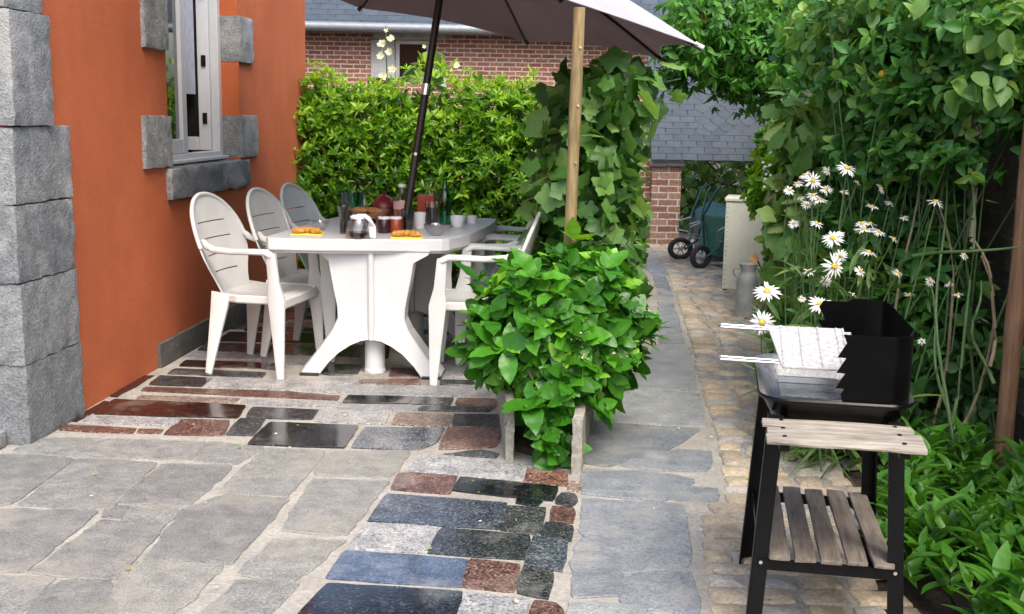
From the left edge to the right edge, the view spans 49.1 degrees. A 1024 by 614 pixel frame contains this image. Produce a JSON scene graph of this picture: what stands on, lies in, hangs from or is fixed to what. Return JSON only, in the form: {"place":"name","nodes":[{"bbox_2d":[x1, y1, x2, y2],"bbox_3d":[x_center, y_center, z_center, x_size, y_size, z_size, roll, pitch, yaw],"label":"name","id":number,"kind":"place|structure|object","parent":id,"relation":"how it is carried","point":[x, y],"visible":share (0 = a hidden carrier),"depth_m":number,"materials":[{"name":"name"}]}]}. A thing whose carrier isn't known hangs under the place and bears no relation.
{"place":"outdoors","nodes":[
{"label":"outdoors","id":0,"kind":"place"},
{"bbox_2d":[0,437,410,613],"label":"flagstone paving","id":1,"kind":"structure","parent":0,"point":[196,547],"depth_m":3.80,"materials":[{"name":"grey stone"}]},
{"bbox_2d":[59,299,580,613],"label":"granite paving","id":2,"kind":"structure","parent":0,"point":[396,525],"depth_m":4.40,"materials":[{"name":"multicoloured stone"}]},
{"bbox_2d":[189,192,323,379],"bbox_3d":[-1.395,-0.143,6.038,0.590,0.935,0.610,3,10,12],"label":"garden chair","id":3,"kind":"object","parent":2,"relation":"on","point":[237,285],"visible":0.95,"depth_m":6.00,"materials":[{"name":"white plastic"}]},
{"bbox_2d":[280,183,362,344],"bbox_3d":[-1.113,-0.292,6.933,0.590,0.935,0.610,3,10,11],"label":"garden chair","id":4,"kind":"object","parent":2,"relation":"on","point":[292,195],"visible":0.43,"depth_m":6.96,"materials":[{"name":"white plastic"}]},
{"bbox_2d":[27,393,770,606],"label":"leaf litter","id":5,"kind":"object","parent":2,"relation":"on","point":[129,568],"visible":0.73,"depth_m":3.76,"materials":[{"name":"beige plant"}]},
{"bbox_2d":[0,231,873,613],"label":"patio","id":6,"kind":"structure","parent":0,"point":[310,585],"depth_m":4.37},
{"bbox_2d":[246,187,364,361],"bbox_3d":[-1.204,-0.212,6.460,0.590,0.935,0.610,3,10,11],"label":"garden chair","id":7,"kind":"object","parent":6,"relation":"on","point":[259,201],"visible":0.6,"depth_m":6.42,"materials":[{"name":"white plastic"}]},
{"bbox_2d":[266,217,496,379],"bbox_3d":[-0.690,-0.096,6.467,1.033,0.732,1.444,2,10,8],"label":"garden table","id":8,"kind":"object","parent":6,"relation":"on","point":[383,284],"visible":0.84,"depth_m":5.89,"materials":[{"name":"white plastic"}]},
{"bbox_2d":[290,226,325,235],"bbox_3d":[-1.081,-0.405,5.938,0.170,0.042,0.100,1,10,0],"label":"pastry tray","id":9,"kind":"object","parent":8,"relation":"on","point":[311,231],"visible":1,"depth_m":5.91,"materials":[{"name":"food"}]},
{"bbox_2d":[337,205,349,233],"bbox_3d":[-0.901,-0.468,6.001,0.073,0.151,0.073,1,10,0],"label":"drinking glass","id":10,"kind":"object","parent":8,"relation":"on","point":[343,211],"visible":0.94,"depth_m":5.98,"materials":[{"name":"clear glass"}]},
{"bbox_2d":[341,191,364,220],"bbox_3d":[-0.959,-0.610,6.764,0.144,0.170,0.144,1,10,0],"label":"pitcher","id":11,"kind":"object","parent":8,"relation":"on","point":[352,199],"visible":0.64,"depth_m":6.70,"materials":[{"name":"clear glass"}]},
{"bbox_2d":[346,214,375,238],"bbox_3d":[-0.793,-0.421,5.807,0.132,0.128,0.145,-7,12,-37],"label":"coffee pot","id":12,"kind":"object","parent":8,"relation":"on","point":[371,233],"visible":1,"depth_m":5.78,"materials":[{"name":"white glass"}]},
{"bbox_2d":[350,208,388,228],"bbox_3d":[-0.800,-0.496,6.291,0.230,0.113,0.119,2,10,8],"label":"bread basket","id":13,"kind":"object","parent":8,"relation":"on","point":[376,215],"visible":0.58,"depth_m":6.25,"materials":[{"name":"brown wicker"}]},
{"bbox_2d":[352,206,382,213],"bbox_3d":[-0.808,-0.541,6.289,0.189,0.045,0.079,2,10,8],"label":"bread loaf","id":14,"kind":"object","parent":13,"relation":"in","point":[367,210],"visible":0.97,"depth_m":6.26,"materials":[{"name":"brown food"}]},
{"bbox_2d":[372,191,393,222],"bbox_3d":[-0.753,-0.587,6.588,0.140,0.191,0.140,1,10,0],"label":"red casserole","id":15,"kind":"object","parent":8,"relation":"on","point":[383,202],"visible":0.56,"depth_m":6.54,"materials":[{"name":"ceramic"}]},
{"bbox_2d":[378,216,389,232],"bbox_3d":[-0.695,-0.447,6.083,0.065,0.088,0.065,1,10,0],"label":"jam jar","id":16,"kind":"object","parent":8,"relation":"on","point":[383,224],"visible":1,"depth_m":6.06,"materials":[{"name":"glass"}]},
{"bbox_2d":[390,216,401,232],"bbox_3d":[-0.631,-0.448,6.094,0.065,0.088,0.065,1,10,0],"label":"jam jar","id":17,"kind":"object","parent":8,"relation":"on","point":[396,223],"visible":0.8,"depth_m":6.07,"materials":[{"name":"orange glass"}]},
{"bbox_2d":[393,184,405,215],"bbox_3d":[-0.629,-0.580,6.404,0.100,0.244,0.100,1,10,0],"label":"syrup bottle","id":18,"kind":"object","parent":8,"relation":"on","point":[398,205],"visible":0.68,"depth_m":6.37,"materials":[{"name":"pink glass"}]},
{"bbox_2d":[390,229,423,238],"bbox_3d":[-0.549,-0.382,5.859,0.170,0.042,0.100,1,10,0],"label":"pastry tray","id":19,"kind":"object","parent":8,"relation":"on","point":[405,234],"visible":1,"depth_m":5.83,"materials":[{"name":"orange food"}]},
{"bbox_2d":[401,208,414,229],"bbox_3d":[-0.571,-0.475,6.145,0.075,0.126,0.075,1,10,0],"label":"tumbler","id":20,"kind":"object","parent":8,"relation":"on","point":[408,219],"visible":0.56,"depth_m":6.12,"materials":[{"name":"clear glass"}]},
{"bbox_2d":[414,212,425,228],"bbox_3d":[-0.521,-0.490,6.340,0.068,0.092,0.068,1,10,0],"label":"white cup","id":21,"kind":"object","parent":8,"relation":"on","point":[419,219],"visible":0.98,"depth_m":6.32,"materials":[{"name":"white ceramic"}]},
{"bbox_2d":[417,194,435,221],"bbox_3d":[-0.517,-0.600,6.792,0.099,0.155,0.099,2,10,5],"label":"storage canister","id":22,"kind":"object","parent":8,"relation":"on","point":[422,202],"visible":0.64,"depth_m":6.74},
{"bbox_2d":[425,201,438,223],"bbox_3d":[-0.468,-0.545,6.541,0.085,0.134,0.085,1,10,0],"label":"tumbler","id":23,"kind":"object","parent":8,"relation":"on","point":[431,215],"visible":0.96,"depth_m":6.52,"materials":[{"name":"clear glass"}]},
{"bbox_2d":[425,223,448,235],"bbox_3d":[-0.407,-0.414,6.004,0.137,0.059,0.137,1,10,0],"label":"glass bowl","id":24,"kind":"object","parent":8,"relation":"on","point":[433,233],"visible":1,"depth_m":6.00,"materials":[{"name":"white"}]},
{"bbox_2d":[438,179,450,224],"bbox_3d":[-0.396,-0.620,6.593,0.075,0.266,0.075,1,10,0],"label":"water bottle","id":25,"kind":"object","parent":8,"relation":"on","point":[444,206],"visible":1,"depth_m":6.57,"materials":[{"name":"green glass"}]},
{"bbox_2d":[450,215,464,226],"bbox_3d":[-0.315,-0.495,6.474,0.089,0.064,0.089,1,10,0],"label":"white cup","id":26,"kind":"object","parent":8,"relation":"on","point":[457,220],"visible":1,"depth_m":6.44,"materials":[{"name":"white ceramic"}]},
{"bbox_2d":[467,215,476,223],"bbox_3d":[-0.239,-0.522,6.692,0.061,0.046,0.061,1,10,0],"label":"cup","id":27,"kind":"object","parent":8,"relation":"on","point":[471,219],"visible":1,"depth_m":6.67,"materials":[{"name":"white ceramic"}]},
{"bbox_2d":[368,25,459,138],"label":"hollyhock","id":28,"kind":"object","parent":6,"relation":"on","point":[438,79],"visible":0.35,"depth_m":9.68,"materials":[{"name":"white plant"}]},
{"bbox_2d":[290,52,541,283],"bbox_3d":[-0.698,-1.003,9.015,2.707,2.040,1.029,1,10,0],"label":"hedge","id":29,"kind":"object","parent":6,"relation":"on","point":[356,151],"visible":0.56,"depth_m":8.74,"materials":[{"name":"green plant"}]},
{"bbox_2d":[429,209,540,385],"bbox_3d":[-0.124,-0.100,5.919,0.590,0.935,0.610,1,10,0],"label":"garden chair","id":30,"kind":"object","parent":6,"relation":"on","point":[446,298],"visible":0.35,"depth_m":5.68,"materials":[{"name":"white plastic"}]},
{"bbox_2d":[455,234,543,364],"bbox_3d":[0.002,-0.178,6.385,0.590,0.935,0.610,2,10,4],"label":"garden chair","id":31,"kind":"object","parent":6,"relation":"on","point":[462,282],"visible":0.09,"depth_m":6.13,"materials":[{"name":"white plastic"}]},
{"bbox_2d":[470,226,539,342],"bbox_3d":[0.073,-0.256,6.845,0.590,0.935,0.610,2,10,6],"label":"garden chair","id":32,"kind":"object","parent":6,"relation":"on","point":[491,268],"visible":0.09,"depth_m":6.75,"materials":[{"name":"white plastic"}]},
{"bbox_2d":[341,0,704,358],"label":"parasol","id":33,"kind":"object","parent":6,"relation":"on","point":[628,25],"visible":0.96,"depth_m":6.66,"materials":[{"name":"fabric"}]},
{"bbox_2d":[496,385,594,475],"bbox_3d":[0.178,0.426,5.002,0.511,0.274,1.367,1,10,0],"label":"concrete planter","id":34,"kind":"object","parent":6,"relation":"on","point":[582,420],"visible":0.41,"depth_m":4.51,"materials":[{"name":"concrete"}]},
{"bbox_2d":[443,217,672,470],"bbox_3d":[0.199,0.147,4.694,0.980,1.033,0.874,1,10,0],"label":"hydrangea bush","id":35,"kind":"object","parent":34,"relation":"in","point":[557,338],"visible":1,"depth_m":4.49,"materials":[{"name":"green plant"}]},
{"bbox_2d":[564,7,584,243],"bbox_3d":[0.253,-0.348,4.857,0.077,1.847,0.062,1,10,0],"label":"wooden post","id":36,"kind":"object","parent":6,"relation":"on","point":[575,102],"visible":0.62,"depth_m":4.76,"materials":[{"name":"brown wood"}]},
{"bbox_2d":[516,45,687,354],"bbox_3d":[0.569,-0.736,7.689,0.935,1.838,4.712,2,10,4],"label":"grapevine","id":37,"kind":"object","parent":6,"relation":"on","point":[613,206],"visible":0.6,"depth_m":5.63,"materials":[{"name":"green plant"}]},
{"bbox_2d":[640,55,766,244],"bbox_3d":[3.187,-1.845,12.408,3.823,2.296,0.890,1,10,0],"label":"slate shelter","id":38,"kind":"object","parent":6,"relation":"on","point":[692,128],"visible":0.15,"depth_m":12.16,"materials":[{"name":"brick"}]},
{"bbox_2d":[722,194,764,289],"bbox_3d":[1.944,-0.528,9.196,0.397,0.748,0.440,3,10,14],"label":"cream cabinet","id":39,"kind":"object","parent":6,"relation":"on","point":[742,231],"visible":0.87,"depth_m":9.00,"materials":[{"name":"paint"}]},
{"bbox_2d":[305,0,749,203],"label":"brick building","id":40,"kind":"structure","parent":0,"point":[345,37],"depth_m":14.64,"materials":[{"name":"brick"}]},
{"bbox_2d":[396,40,428,78],"bbox_3d":[-1.302,-3.243,14.758,0.457,0.524,0.060,1,10,0],"label":"window","id":41,"kind":"structure","parent":40,"relation":"in","point":[407,51],"depth_m":14.73,"materials":[{"name":"white glass"}]},
{"bbox_2d":[235,162,1012,613],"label":"ground","id":42,"kind":"structure","parent":0,"point":[933,600],"depth_m":3.39,"materials":[{"name":"soil"}]},
{"bbox_2d":[0,0,306,448],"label":"house","id":43,"kind":"structure","parent":42,"relation":"on","point":[129,129],"depth_m":5.48,"materials":[{"name":"orange paint"}]},
{"bbox_2d":[165,0,228,164],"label":"window","id":44,"kind":"structure","parent":43,"relation":"in","point":[196,118],"depth_m":7.10,"materials":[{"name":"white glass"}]},
{"bbox_2d":[647,0,818,125],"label":"drooping tree","id":45,"kind":"object","parent":42,"relation":"on","point":[731,63],"visible":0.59,"depth_m":8.77,"materials":[{"name":"green plant"}]},
{"bbox_2d":[565,263,720,613],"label":"path slabs","id":46,"kind":"structure","parent":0,"point":[613,547],"depth_m":4.14,"materials":[{"name":"grey stone"}]},
{"bbox_2d":[646,236,925,613],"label":"cobble path","id":47,"kind":"structure","parent":0,"point":[721,536],"depth_m":4.44,"materials":[{"name":"stone"}]},
{"bbox_2d":[668,183,724,258],"bbox_3d":[1.756,-0.826,10.904,0.476,0.742,0.463,0,10,-8],"label":"wheelbarrow","id":48,"kind":"object","parent":47,"relation":"on","point":[687,242],"visible":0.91,"depth_m":10.91,"materials":[{"name":"black paint"}]},
{"bbox_2d":[689,186,745,267],"bbox_3d":[1.832,-0.727,10.335,0.477,0.742,0.463,-6,12,-34],"label":"wheelbarrow","id":49,"kind":"object","parent":47,"relation":"on","point":[714,220],"visible":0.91,"depth_m":10.38,"materials":[{"name":"green paint"}]},
{"bbox_2d":[733,263,760,318],"bbox_3d":[1.648,-0.114,7.852,0.160,0.378,0.159,-9,14,-44],"label":"milk can","id":50,"kind":"object","parent":47,"relation":"on","point":[747,281],"visible":0.9,"depth_m":7.80,"materials":[{"name":"metal"}]},
{"bbox_2d":[749,253,770,290],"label":"orange lily","id":51,"kind":"object","parent":47,"relation":"on","point":[755,259],"visible":0.21,"depth_m":5.74,"materials":[{"name":"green plant"}]},
{"bbox_2d":[739,343,909,487],"bbox_3d":[1.238,0.410,4.572,0.674,0.577,0.892,1,10,0],"label":"grass tuft","id":52,"kind":"object","parent":47,"relation":"on","point":[810,452],"visible":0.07,"depth_m":4.44,"materials":[{"name":"green plant"}]},
{"bbox_2d":[739,299,927,613],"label":"barbecue","id":53,"kind":"object","parent":47,"relation":"on","point":[872,406],"visible":0.95,"depth_m":2.93,"materials":[{"name":"black paint"}]},
{"bbox_2d":[717,323,850,370],"bbox_3d":[0.744,0.106,3.048,0.363,0.074,0.239,3,10,10],"label":"grill basket","id":54,"kind":"object","parent":53,"relation":"in","point":[810,348],"visible":0.81,"depth_m":3.03,"materials":[{"name":"silver metal"}]},
{"bbox_2d":[778,375,843,399],"bbox_3d":[0.814,0.216,3.005,0.190,0.022,0.155,3,10,10],"label":"grill shelf","id":55,"kind":"object","parent":53,"relation":"in","point":[807,387],"visible":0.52,"depth_m":3.03,"materials":[{"name":"grey metal"}]},
{"bbox_2d":[877,318,1019,613],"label":"flower bed soil","id":56,"kind":"structure","parent":0,"point":[960,600],"depth_m":3.39,"materials":[{"name":"brown soil"}]},
{"bbox_2d":[739,119,784,310],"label":"flowering shrub","id":57,"kind":"object","parent":56,"relation":"on","point":[762,169],"visible":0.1,"depth_m":7.84,"materials":[{"name":"green plant"}]},
{"bbox_2d":[752,188,865,353],"bbox_3d":[1.533,-0.079,5.514,0.675,1.110,1.382,3,10,12],"label":"leafy shrub","id":58,"kind":"object","parent":56,"relation":"on","point":[773,299],"visible":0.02,"depth_m":5.76,"materials":[{"name":"green plant"}]},
{"bbox_2d":[756,89,868,288],"bbox_3d":[1.545,-0.396,5.538,0.917,1.719,0.583,-8,13,-43],"label":"hollyhock","id":59,"kind":"object","parent":56,"relation":"on","point":[796,143],"visible":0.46,"depth_m":5.33,"materials":[{"name":"green plant"}]},
{"bbox_2d":[738,162,991,472],"bbox_3d":[1.372,0.042,4.598,0.995,1.269,1.322,1,10,0],"label":"daisy plant","id":60,"kind":"object","parent":56,"relation":"on","point":[814,268],"visible":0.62,"depth_m":4.49,"materials":[{"name":"white plant"}]},
{"bbox_2d":[762,0,995,325],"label":"background shrub","id":61,"kind":"object","parent":56,"relation":"on","point":[778,47],"visible":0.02,"depth_m":7.37,"materials":[{"name":"green plant"}]},
{"bbox_2d":[760,177,1000,400],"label":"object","id":62,"kind":"object","parent":56,"relation":"on","point":[924,310],"visible":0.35,"depth_m":4.68,"materials":[{"name":"green plant"}]},
{"bbox_2d":[772,0,1023,462],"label":"climbing vine","id":63,"kind":"object","parent":56,"relation":"on","point":[897,91],"visible":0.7,"depth_m":4.35,"materials":[{"name":"green plant"}]},
{"bbox_2d":[856,453,950,527],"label":"broad leaf plant","id":64,"kind":"object","parent":56,"relation":"on","point":[920,489],"visible":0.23,"depth_m":3.72,"materials":[{"name":"green plant"}]},
{"bbox_2d":[784,0,1023,283],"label":"climbing bean","id":65,"kind":"object","parent":56,"relation":"on","point":[988,45],"visible":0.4,"depth_m":4.11,"materials":[{"name":"green plant"}]},
{"bbox_2d":[818,4,1023,460],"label":"dark undergrowth","id":66,"kind":"object","parent":56,"relation":"on","point":[965,401],"visible":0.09,"depth_m":4.49,"materials":[{"name":"green plant"}]},
{"bbox_2d":[850,482,999,574],"bbox_3d":[1.226,0.659,3.359,0.455,0.260,0.382,1,10,0],"label":"broad leaf plant","id":67,"kind":"object","parent":56,"relation":"on","point":[936,520],"visible":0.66,"depth_m":3.33,"materials":[{"name":"green plant"}]},
{"bbox_2d":[877,448,1001,543],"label":"broad leaf plant","id":68,"kind":"object","parent":56,"relation":"on","point":[969,490],"visible":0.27,"depth_m":3.52,"materials":[{"name":"green plant"}]},
{"bbox_2d":[877,430,1011,505],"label":"broad leaf plant","id":69,"kind":"object","parent":56,"relation":"on","point":[970,470],"visible":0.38,"depth_m":3.92,"materials":[{"name":"green plant"}]},
{"bbox_2d":[870,502,1023,597],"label":"broad leaf plant","id":70,"kind":"object","parent":56,"relation":"on","point":[917,558],"visible":0.49,"depth_m":3.18,"materials":[{"name":"green plant"}]},
{"bbox_2d":[901,413,1015,487],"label":"broad leaf plant","id":71,"kind":"object","parent":56,"relation":"on","point":[938,433],"visible":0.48,"depth_m":4.10,"materials":[{"name":"green plant"}]},
{"bbox_2d":[919,102,1023,445],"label":"wattle fence","id":72,"kind":"object","parent":56,"relation":"on","point":[1003,196],"visible":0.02,"depth_m":4.93,"materials":[{"name":"brown wood"}]},
{"bbox_2d":[931,450,1023,504],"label":"broad leaf plant","id":73,"kind":"object","parent":56,"relation":"on","point":[1017,473],"visible":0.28,"depth_m":3.82,"materials":[{"name":"green plant"}]},
{"bbox_2d":[936,492,1023,565],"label":"broad leaf plant","id":74,"kind":"object","parent":56,"relation":"on","point":[976,518],"visible":0.43,"depth_m":3.30,"materials":[{"name":"green plant"}]},
{"bbox_2d":[942,540,1023,613],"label":"broad leaf plant","id":75,"kind":"object","parent":56,"relation":"on","point":[1010,582],"visible":0.82,"depth_m":2.91,"materials":[{"name":"green plant"}]},
{"bbox_2d":[953,584,1023,613],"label":"broad leaf plant","id":76,"kind":"object","parent":56,"relation":"on","point":[1018,607],"visible":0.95,"depth_m":2.80,"materials":[{"name":"green plant"}]},
{"bbox_2d":[961,458,1023,538],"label":"broad leaf plant","id":77,"kind":"object","parent":56,"relation":"on","point":[1006,487],"visible":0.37,"depth_m":3.56,"materials":[{"name":"green plant"}]},
{"bbox_2d":[970,424,1023,493],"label":"broad leaf plant","id":78,"kind":"object","parent":56,"relation":"on","point":[1018,449],"visible":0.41,"depth_m":3.99,"materials":[{"name":"green plant"}]},
{"bbox_2d":[991,122,1023,485],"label":"garden stake","id":79,"kind":"object","parent":56,"relation":"on","point":[1013,334],"visible":0.7,"depth_m":4.05,"materials":[{"name":"brown wood"}]},
{"bbox_2d":[995,491,1023,550],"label":"broad leaf plant","id":80,"kind":"object","parent":56,"relation":"on","point":[1019,502],"visible":0.2,"depth_m":3.39,"materials":[{"name":"green plant"}]},
{"bbox_2d":[1009,526,1023,558],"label":"broad leaf plant","id":81,"kind":"object","parent":56,"relation":"on","point":[1020,537],"visible":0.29,"depth_m":3.14,"materials":[{"name":"green plant"}]},
{"bbox_2d":[1010,491,1023,541],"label":"broad leaf plant","id":82,"kind":"object","parent":56,"relation":"on","point":[1019,509],"visible":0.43,"depth_m":3.36,"materials":[{"name":"green plant"}]}
]}

